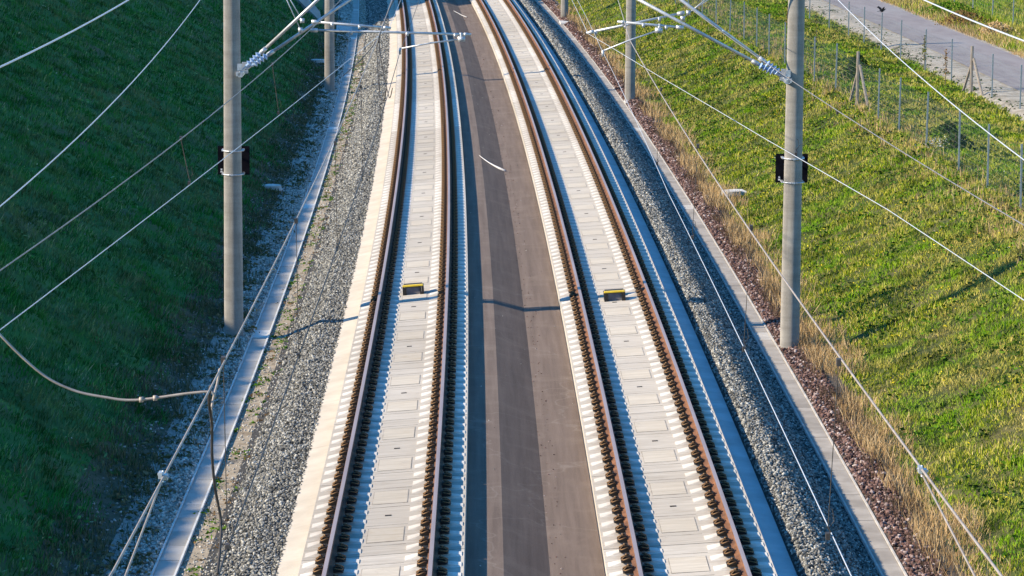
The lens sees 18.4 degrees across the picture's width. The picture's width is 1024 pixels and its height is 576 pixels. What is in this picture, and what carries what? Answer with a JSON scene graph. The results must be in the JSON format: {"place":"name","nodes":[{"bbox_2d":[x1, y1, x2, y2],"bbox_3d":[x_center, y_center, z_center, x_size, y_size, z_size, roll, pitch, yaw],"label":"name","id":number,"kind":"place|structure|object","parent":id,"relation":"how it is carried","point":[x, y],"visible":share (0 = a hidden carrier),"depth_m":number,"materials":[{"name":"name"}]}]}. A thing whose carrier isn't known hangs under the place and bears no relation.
{"place":"outdoors","nodes":[
{"label":"outdoors","id":0,"kind":"place"},
{"bbox_2d":[0,0,340,270],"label":"messenger wire","id":1,"kind":"object","parent":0,"point":[155,158],"visible":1,"depth_m":37.00,"materials":[{"name":"grey metal"}]},
{"bbox_2d":[0,0,347,575],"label":"embankment","id":2,"kind":"structure","parent":0,"point":[33,337],"depth_m":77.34,"materials":[{"name":"green plant"}]},
{"bbox_2d":[0,0,324,575],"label":"weeds","id":3,"kind":"object","parent":2,"relation":"on","point":[71,346],"visible":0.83,"depth_m":81.76,"materials":[{"name":"green plant"}]},
{"bbox_2d":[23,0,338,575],"bbox_3d":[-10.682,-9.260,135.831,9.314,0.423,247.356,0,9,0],"label":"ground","id":4,"kind":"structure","parent":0,"point":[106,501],"depth_m":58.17,"materials":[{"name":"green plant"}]},
{"bbox_2d":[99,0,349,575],"bbox_3d":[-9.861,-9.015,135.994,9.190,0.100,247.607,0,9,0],"label":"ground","id":5,"kind":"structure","parent":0,"point":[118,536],"depth_m":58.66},
{"bbox_2d":[51,0,341,575],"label":"rubble","id":6,"kind":"object","parent":5,"relation":"on","point":[151,424],"visible":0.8,"depth_m":64.00,"materials":[{"name":"stone"}]},
{"bbox_2d":[58,27,350,575],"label":"weeds","id":7,"kind":"object","parent":5,"relation":"on","point":[200,422],"visible":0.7,"depth_m":67.59,"materials":[{"name":"green plant"}]},
{"bbox_2d":[106,0,353,575],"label":"rubble","id":8,"kind":"object","parent":5,"relation":"on","point":[346,11],"visible":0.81,"depth_m":66.39,"materials":[{"name":"stone"}]},
{"bbox_2d":[150,0,358,575],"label":"cable trough","id":9,"kind":"object","parent":5,"relation":"in","point":[171,555],"visible":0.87,"depth_m":65.41,"materials":[{"name":"concrete"}]},
{"bbox_2d":[324,0,334,91],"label":"catenary mast","id":10,"kind":"object","parent":5,"relation":"on","point":[329,83],"visible":0.85,"depth_m":129.66,"materials":[{"name":"concrete"}]},
{"bbox_2d":[218,0,470,336],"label":"catenary mast","id":11,"kind":"object","parent":5,"relation":"on","point":[233,167],"visible":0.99,"depth_m":69.10,"materials":[{"name":"concrete"}]},
{"bbox_2d":[0,0,128,67],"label":"feeder cable","id":12,"kind":"object","parent":11,"relation":"attached to","point":[28,53],"visible":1,"depth_m":41.91,"materials":[{"name":"metal"}]},
{"bbox_2d":[0,0,199,206],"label":"return wire","id":13,"kind":"object","parent":11,"relation":"attached to","point":[95,119],"visible":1,"depth_m":43.95,"materials":[{"name":"metal"}]},
{"bbox_2d":[0,0,400,329],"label":"contact wire","id":14,"kind":"object","parent":11,"relation":"hanging from","point":[174,196],"visible":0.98,"depth_m":37.87,"materials":[{"name":"metal"}]},
{"bbox_2d":[218,1,418,575],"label":"contact wire","id":15,"kind":"object","parent":11,"relation":"hanging from","point":[222,562],"visible":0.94,"depth_m":30.15,"materials":[{"name":"grey metal"}]},
{"bbox_2d":[109,0,391,575],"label":"messenger wire","id":16,"kind":"object","parent":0,"point":[159,484],"visible":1,"depth_m":21.91,"materials":[{"name":"grey metal"}]},
{"bbox_2d":[0,333,215,402],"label":"cross feed cable","id":17,"kind":"object","parent":16,"relation":"attached to","point":[153,398],"visible":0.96,"depth_m":21.94,"materials":[{"name":"grey metal"}]},
{"bbox_2d":[208,385,221,574],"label":"jumper cable","id":18,"kind":"object","parent":16,"relation":"hanging from","point":[214,482],"visible":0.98,"depth_m":22.15,"materials":[{"name":"grey metal"}]},
{"bbox_2d":[177,0,386,575],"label":"gravel bed","id":19,"kind":"object","parent":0,"point":[236,442],"visible":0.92,"depth_m":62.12,"materials":[{"name":"grey gravel"}]},
{"bbox_2d":[186,55,365,575],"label":"weeds","id":20,"kind":"object","parent":19,"relation":"on","point":[218,480],"visible":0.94,"depth_m":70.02,"materials":[{"name":"green plant"}]},
{"bbox_2d":[208,0,389,575],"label":"ballast","id":21,"kind":"structure","parent":19,"relation":"on","point":[331,302],"depth_m":65.32,"materials":[{"name":"gravel"}]},
{"bbox_2d":[276,0,396,575],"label":"concrete base","id":22,"kind":"object","parent":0,"point":[293,551],"visible":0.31,"depth_m":64.46,"materials":[{"name":"beige concrete"}]},
{"bbox_2d":[298,545,464,575],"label":"concrete track panel","id":23,"kind":"structure","parent":22,"relation":"on","point":[451,562],"depth_m":45.64,"materials":[{"name":"concrete"}]},
{"bbox_2d":[302,471,466,560],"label":"concrete track panel","id":24,"kind":"structure","parent":22,"relation":"on","point":[386,517],"depth_m":48.60,"materials":[{"name":"concrete"}]},
{"bbox_2d":[320,411,467,485],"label":"concrete track panel","id":25,"kind":"structure","parent":22,"relation":"on","point":[393,450],"depth_m":53.76,"materials":[{"name":"concrete"}]},
{"bbox_2d":[334,360,468,424],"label":"concrete track panel","id":26,"kind":"structure","parent":22,"relation":"on","point":[402,394],"depth_m":58.91,"materials":[{"name":"concrete"}]},
{"bbox_2d":[346,318,468,373],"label":"concrete track panel","id":27,"kind":"structure","parent":22,"relation":"on","point":[408,347],"depth_m":64.05,"materials":[{"name":"concrete"}]},
{"bbox_2d":[355,282,468,329],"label":"concrete track panel","id":28,"kind":"structure","parent":22,"relation":"on","point":[399,309],"depth_m":69.12,"materials":[{"name":"concrete"}]},
{"bbox_2d":[363,250,467,292],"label":"concrete track panel","id":29,"kind":"structure","parent":22,"relation":"on","point":[428,271],"depth_m":74.58,"materials":[{"name":"concrete"}]},
{"bbox_2d":[370,222,467,260],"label":"concrete track panel","id":30,"kind":"structure","parent":22,"relation":"on","point":[418,243],"depth_m":79.47,"materials":[{"name":"concrete"}]},
{"bbox_2d":[396,16,443,27],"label":"concrete track panel","id":31,"kind":"structure","parent":22,"relation":"on","point":[419,22],"depth_m":161.89,"materials":[{"name":"concrete"}]},
{"bbox_2d":[375,198,466,232],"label":"concrete track panel","id":32,"kind":"structure","parent":22,"relation":"on","point":[423,216],"depth_m":84.65,"materials":[{"name":"concrete"}]},
{"bbox_2d":[379,176,465,207],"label":"concrete track panel","id":33,"kind":"structure","parent":22,"relation":"on","point":[423,193],"depth_m":89.77,"materials":[{"name":"concrete"}]},
{"bbox_2d":[397,29,447,42],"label":"concrete track panel","id":34,"kind":"structure","parent":22,"relation":"on","point":[415,37],"depth_m":151.20,"materials":[{"name":"concrete"}]},
{"bbox_2d":[397,37,448,50],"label":"concrete track panel","id":35,"kind":"structure","parent":22,"relation":"on","point":[427,46],"depth_m":146.18,"materials":[{"name":"concrete"}]},
{"bbox_2d":[383,157,464,185],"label":"concrete track panel","id":36,"kind":"structure","parent":22,"relation":"on","point":[425,172],"depth_m":94.93,"materials":[{"name":"concrete"}]},
{"bbox_2d":[397,45,450,59],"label":"concrete track panel","id":37,"kind":"structure","parent":22,"relation":"on","point":[424,53],"depth_m":141.17,"materials":[{"name":"concrete"}]},
{"bbox_2d":[396,54,452,69],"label":"concrete track panel","id":38,"kind":"structure","parent":22,"relation":"on","point":[425,62],"depth_m":136.03,"materials":[{"name":"concrete"}]},
{"bbox_2d":[386,140,463,165],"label":"concrete track panel","id":39,"kind":"structure","parent":22,"relation":"on","point":[424,154],"depth_m":100.06,"materials":[{"name":"concrete"}]},
{"bbox_2d":[389,124,461,147],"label":"concrete track panel","id":40,"kind":"structure","parent":22,"relation":"on","point":[425,137],"depth_m":105.17,"materials":[{"name":"concrete"}]},
{"bbox_2d":[395,73,455,91],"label":"concrete track panel","id":41,"kind":"structure","parent":22,"relation":"on","point":[425,83],"depth_m":125.73,"materials":[{"name":"concrete"}]},
{"bbox_2d":[396,63,454,79],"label":"concrete track panel","id":42,"kind":"structure","parent":22,"relation":"on","point":[420,73],"depth_m":131.00,"materials":[{"name":"concrete"}]},
{"bbox_2d":[391,109,460,131],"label":"concrete track panel","id":43,"kind":"structure","parent":22,"relation":"on","point":[423,122],"depth_m":110.33,"materials":[{"name":"concrete"}]},
{"bbox_2d":[426,0,451,575],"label":"rail","id":44,"kind":"object","parent":43,"relation":"on","point":[432,557],"visible":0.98,"depth_m":60.56,"materials":[{"name":"metal"}]},
{"bbox_2d":[393,96,458,116],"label":"concrete track panel","id":45,"kind":"structure","parent":22,"relation":"on","point":[425,108],"depth_m":115.52,"materials":[{"name":"concrete"}]},
{"bbox_2d":[394,84,457,103],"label":"concrete track panel","id":46,"kind":"structure","parent":22,"relation":"on","point":[425,95],"depth_m":120.61,"materials":[{"name":"concrete"}]},
{"bbox_3d":[-1.807,5.887,33.518,2.400,0.350,5.170,-4,9,0],"label":"concrete track panel","id":47,"kind":"object","parent":22,"relation":"on","visible":0},
{"bbox_2d":[321,0,408,575],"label":"rail","id":48,"kind":"object","parent":47,"relation":"on","point":[331,552],"visible":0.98,"depth_m":60.89,"materials":[{"name":"metal"}]},
{"bbox_2d":[437,0,604,575],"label":"asphalt strip","id":49,"kind":"object","parent":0,"point":[509,532],"visible":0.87,"depth_m":62.77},
{"bbox_2d":[469,0,796,575],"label":"concrete base","id":50,"kind":"object","parent":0,"point":[776,548],"visible":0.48,"depth_m":62.23,"materials":[{"name":"grey concrete"}]},
{"bbox_2d":[478,9,525,23],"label":"concrete track panel","id":51,"kind":"structure","parent":50,"relation":"on","point":[500,15],"depth_m":167.84,"materials":[{"name":"concrete"}]},
{"bbox_2d":[481,15,530,29],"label":"concrete track panel","id":52,"kind":"structure","parent":50,"relation":"on","point":[515,20],"depth_m":162.62,"materials":[{"name":"concrete"}]},
{"bbox_2d":[484,22,535,36],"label":"concrete track panel","id":53,"kind":"structure","parent":50,"relation":"on","point":[518,27],"depth_m":157.46,"materials":[{"name":"concrete"}]},
{"bbox_2d":[488,29,540,43],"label":"concrete track panel","id":54,"kind":"structure","parent":50,"relation":"on","point":[522,35],"depth_m":152.43,"materials":[{"name":"concrete"}]},
{"bbox_2d":[491,37,545,53],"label":"concrete track panel","id":55,"kind":"structure","parent":50,"relation":"on","point":[517,44],"depth_m":147.28,"materials":[{"name":"concrete"}]},
{"bbox_2d":[494,44,551,61],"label":"concrete track panel","id":56,"kind":"structure","parent":50,"relation":"on","point":[532,51],"depth_m":142.04,"materials":[{"name":"concrete"}]},
{"bbox_2d":[498,53,556,69],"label":"concrete track panel","id":57,"kind":"structure","parent":50,"relation":"on","point":[537,60],"depth_m":136.91,"materials":[{"name":"concrete"}]},
{"bbox_2d":[501,62,562,81],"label":"concrete track panel","id":58,"kind":"structure","parent":50,"relation":"on","point":[534,71],"depth_m":131.78,"materials":[{"name":"concrete"}]},
{"bbox_2d":[505,73,568,93],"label":"concrete track panel","id":59,"kind":"structure","parent":50,"relation":"on","point":[547,81],"depth_m":126.63,"materials":[{"name":"concrete"}]},
{"bbox_2d":[509,84,575,106],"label":"concrete track panel","id":60,"kind":"structure","parent":50,"relation":"on","point":[549,93],"depth_m":121.53,"materials":[{"name":"concrete"}]},
{"bbox_2d":[512,95,581,119],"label":"concrete track panel","id":61,"kind":"structure","parent":50,"relation":"on","point":[558,105],"depth_m":116.39,"materials":[{"name":"concrete"}]},
{"bbox_2d":[516,108,589,133],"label":"concrete track panel","id":62,"kind":"structure","parent":50,"relation":"on","point":[556,120],"depth_m":111.23,"materials":[{"name":"concrete"}]},
{"bbox_2d":[521,122,597,148],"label":"concrete track panel","id":63,"kind":"structure","parent":50,"relation":"on","point":[569,134],"depth_m":106.07,"materials":[{"name":"concrete"}]},
{"bbox_2d":[525,138,605,167],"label":"concrete track panel","id":64,"kind":"structure","parent":50,"relation":"on","point":[565,152],"depth_m":100.91,"materials":[{"name":"concrete"}]},
{"bbox_2d":[530,155,614,187],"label":"concrete track panel","id":65,"kind":"structure","parent":50,"relation":"on","point":[584,169],"depth_m":95.77,"materials":[{"name":"concrete"}]},
{"bbox_2d":[534,174,624,209],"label":"concrete track panel","id":66,"kind":"structure","parent":50,"relation":"on","point":[587,190],"depth_m":90.60,"materials":[{"name":"concrete"}]},
{"bbox_2d":[540,196,635,236],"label":"concrete track panel","id":67,"kind":"structure","parent":50,"relation":"on","point":[589,213],"depth_m":85.46,"materials":[{"name":"concrete"}]},
{"bbox_2d":[545,220,647,259],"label":"concrete track panel","id":68,"kind":"structure","parent":50,"relation":"on","point":[601,239],"depth_m":80.31,"materials":[{"name":"concrete"}]},
{"bbox_2d":[551,247,660,294],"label":"concrete track panel","id":69,"kind":"structure","parent":50,"relation":"on","point":[602,269],"depth_m":75.16,"materials":[{"name":"concrete"}]},
{"bbox_2d":[557,278,675,330],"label":"concrete track panel","id":70,"kind":"structure","parent":50,"relation":"on","point":[634,306],"depth_m":69.88,"materials":[{"name":"concrete"}]},
{"bbox_2d":[565,314,692,374],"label":"concrete track panel","id":71,"kind":"structure","parent":50,"relation":"on","point":[627,342],"depth_m":64.85,"materials":[{"name":"concrete"}]},
{"bbox_2d":[572,355,712,425],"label":"concrete track panel","id":72,"kind":"structure","parent":50,"relation":"on","point":[645,387],"depth_m":59.70,"materials":[{"name":"concrete"}]},
{"bbox_2d":[581,405,735,484],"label":"concrete track panel","id":73,"kind":"structure","parent":50,"relation":"on","point":[656,442],"depth_m":54.55,"materials":[{"name":"concrete"}]},
{"bbox_2d":[591,464,763,558],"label":"concrete track panel","id":74,"kind":"structure","parent":50,"relation":"on","point":[675,508],"depth_m":49.38,"materials":[{"name":"concrete"}]},
{"bbox_2d":[603,536,776,575],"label":"concrete track panel","id":75,"kind":"structure","parent":50,"relation":"on","point":[711,559],"depth_m":46.05,"materials":[{"name":"concrete"}]},
{"bbox_3d":[2.649,5.800,34.286,2.400,0.350,5.170,-4,9,0],"label":"concrete track panel","id":76,"kind":"object","parent":50,"relation":"on","visible":0},
{"bbox_2d":[479,0,644,575],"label":"rail","id":77,"kind":"object","parent":76,"relation":"on","point":[635,554],"visible":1,"depth_m":61.45,"materials":[{"name":"metal"}]},
{"bbox_2d":[506,0,751,575],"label":"rail","id":78,"kind":"object","parent":76,"relation":"on","point":[736,546],"visible":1,"depth_m":61.70,"materials":[{"name":"metal"}]},
{"bbox_2d":[517,0,878,575],"bbox_3d":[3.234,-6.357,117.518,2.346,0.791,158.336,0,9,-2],"label":"ballast","id":79,"kind":"structure","parent":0,"point":[638,166],"depth_m":64.55,"materials":[{"name":"gravel"}]},
{"bbox_2d":[554,0,975,575],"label":"ground","id":80,"kind":"structure","parent":0,"point":[830,378],"depth_m":58.38,"materials":[{"name":"soil"}]},
{"bbox_2d":[625,0,635,99],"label":"catenary mast","id":81,"kind":"object","parent":80,"relation":"on","point":[630,52],"visible":0.97,"depth_m":126.84,"materials":[{"name":"concrete"}]},
{"bbox_2d":[586,0,807,347],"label":"catenary mast","id":82,"kind":"object","parent":80,"relation":"on","point":[791,173],"visible":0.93,"depth_m":68.20,"materials":[{"name":"concrete"}]},
{"bbox_2d":[580,5,851,575],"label":"contact wire","id":83,"kind":"object","parent":82,"relation":"hanging from","point":[741,343],"visible":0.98,"depth_m":29.66,"materials":[{"name":"metal"}]},
{"bbox_2d":[572,1,1023,299],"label":"contact wire","id":84,"kind":"object","parent":82,"relation":"hanging from","point":[821,171],"visible":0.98,"depth_m":41.31,"materials":[{"name":"metal"}]},
{"bbox_2d":[618,0,1002,575],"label":"messenger wire","id":85,"kind":"object","parent":82,"relation":"hanging from","point":[922,470],"visible":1,"depth_m":21.78,"materials":[{"name":"grey metal"}]},
{"bbox_2d":[679,0,1023,225],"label":"messenger wire","id":86,"kind":"object","parent":82,"relation":"attached to","point":[867,129],"visible":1,"depth_m":40.79,"materials":[{"name":"grey metal"}]},
{"bbox_2d":[535,0,907,575],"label":"cable trough","id":87,"kind":"object","parent":80,"relation":"on","point":[878,546],"visible":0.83,"depth_m":66.09,"materials":[{"name":"concrete"}]},
{"bbox_2d":[542,0,946,575],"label":"rubble","id":88,"kind":"object","parent":80,"relation":"on","point":[808,381],"visible":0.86,"depth_m":65.62,"materials":[{"name":"gravel"}]},
{"bbox_2d":[556,0,1023,575],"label":"embankment","id":89,"kind":"structure","parent":0,"point":[1018,432],"depth_m":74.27,"materials":[{"name":"green plant"}]},
{"bbox_2d":[557,2,1016,575],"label":"dry grass","id":90,"kind":"structure","parent":89,"relation":"on","point":[879,438],"depth_m":66.22,"materials":[{"name":"beige plant"}]},
{"bbox_2d":[596,0,1023,563],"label":"weeds","id":91,"kind":"object","parent":89,"relation":"on","point":[927,321],"visible":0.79,"depth_m":89.67,"materials":[{"name":"green plant"}]},
{"bbox_2d":[638,17,1023,497],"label":"yellow flowers","id":92,"kind":"object","parent":89,"relation":"on","point":[867,225],"visible":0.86,"depth_m":78.50,"materials":[{"name":"yellow plant"}]},
{"bbox_2d":[675,0,1023,210],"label":"fence","id":93,"kind":"object","parent":89,"relation":"on","point":[858,65],"visible":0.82,"depth_m":101.68,"materials":[{"name":"metal"}]},
{"bbox_2d":[676,0,1023,265],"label":"dry grass","id":94,"kind":"structure","parent":89,"relation":"on","point":[927,154],"depth_m":91.01,"materials":[{"name":"beige plant"}]},
{"bbox_2d":[938,131,974,151],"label":"shrub","id":95,"kind":"object","parent":89,"relation":"on","point":[954,141],"visible":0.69,"depth_m":89.56,"materials":[{"name":"green plant"}]},
{"bbox_2d":[805,0,1023,120],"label":"road verge","id":96,"kind":"structure","parent":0,"point":[936,62],"depth_m":121.80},
{"bbox_2d":[805,0,1023,108],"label":"fence","id":97,"kind":"object","parent":96,"relation":"on","point":[972,60],"visible":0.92,"depth_m":114.99,"materials":[{"name":"metal"}]},
{"bbox_2d":[805,0,1023,121],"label":"weeds","id":98,"kind":"object","parent":96,"relation":"on","point":[975,88],"visible":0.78,"depth_m":121.53,"materials":[{"name":"green plant"}]},
{"bbox_2d":[823,0,1023,91],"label":"road","id":99,"kind":"structure","parent":0,"point":[915,24],"depth_m":131.66,"materials":[{"name":"grey asphalt"}]},
{"bbox_2d":[878,0,1023,58],"bbox_3d":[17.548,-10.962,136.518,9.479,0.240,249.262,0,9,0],"label":"road verge","id":100,"kind":"structure","parent":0,"point":[996,46],"depth_m":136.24,"materials":[{"name":"green plant"}]},
{"bbox_2d":[934,9,988,27],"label":"shrub","id":101,"kind":"object","parent":100,"relation":"on","point":[961,19],"visible":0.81,"depth_m":141.26,"materials":[{"name":"green plant"}]},
{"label":"ground","id":102,"kind":"structure","parent":0,"visible":0},
{"bbox_2d":[916,0,984,16],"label":"shrub","id":103,"kind":"object","parent":102,"relation":"on","point":[958,5],"visible":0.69,"depth_m":148.29,"materials":[{"name":"green plant"}]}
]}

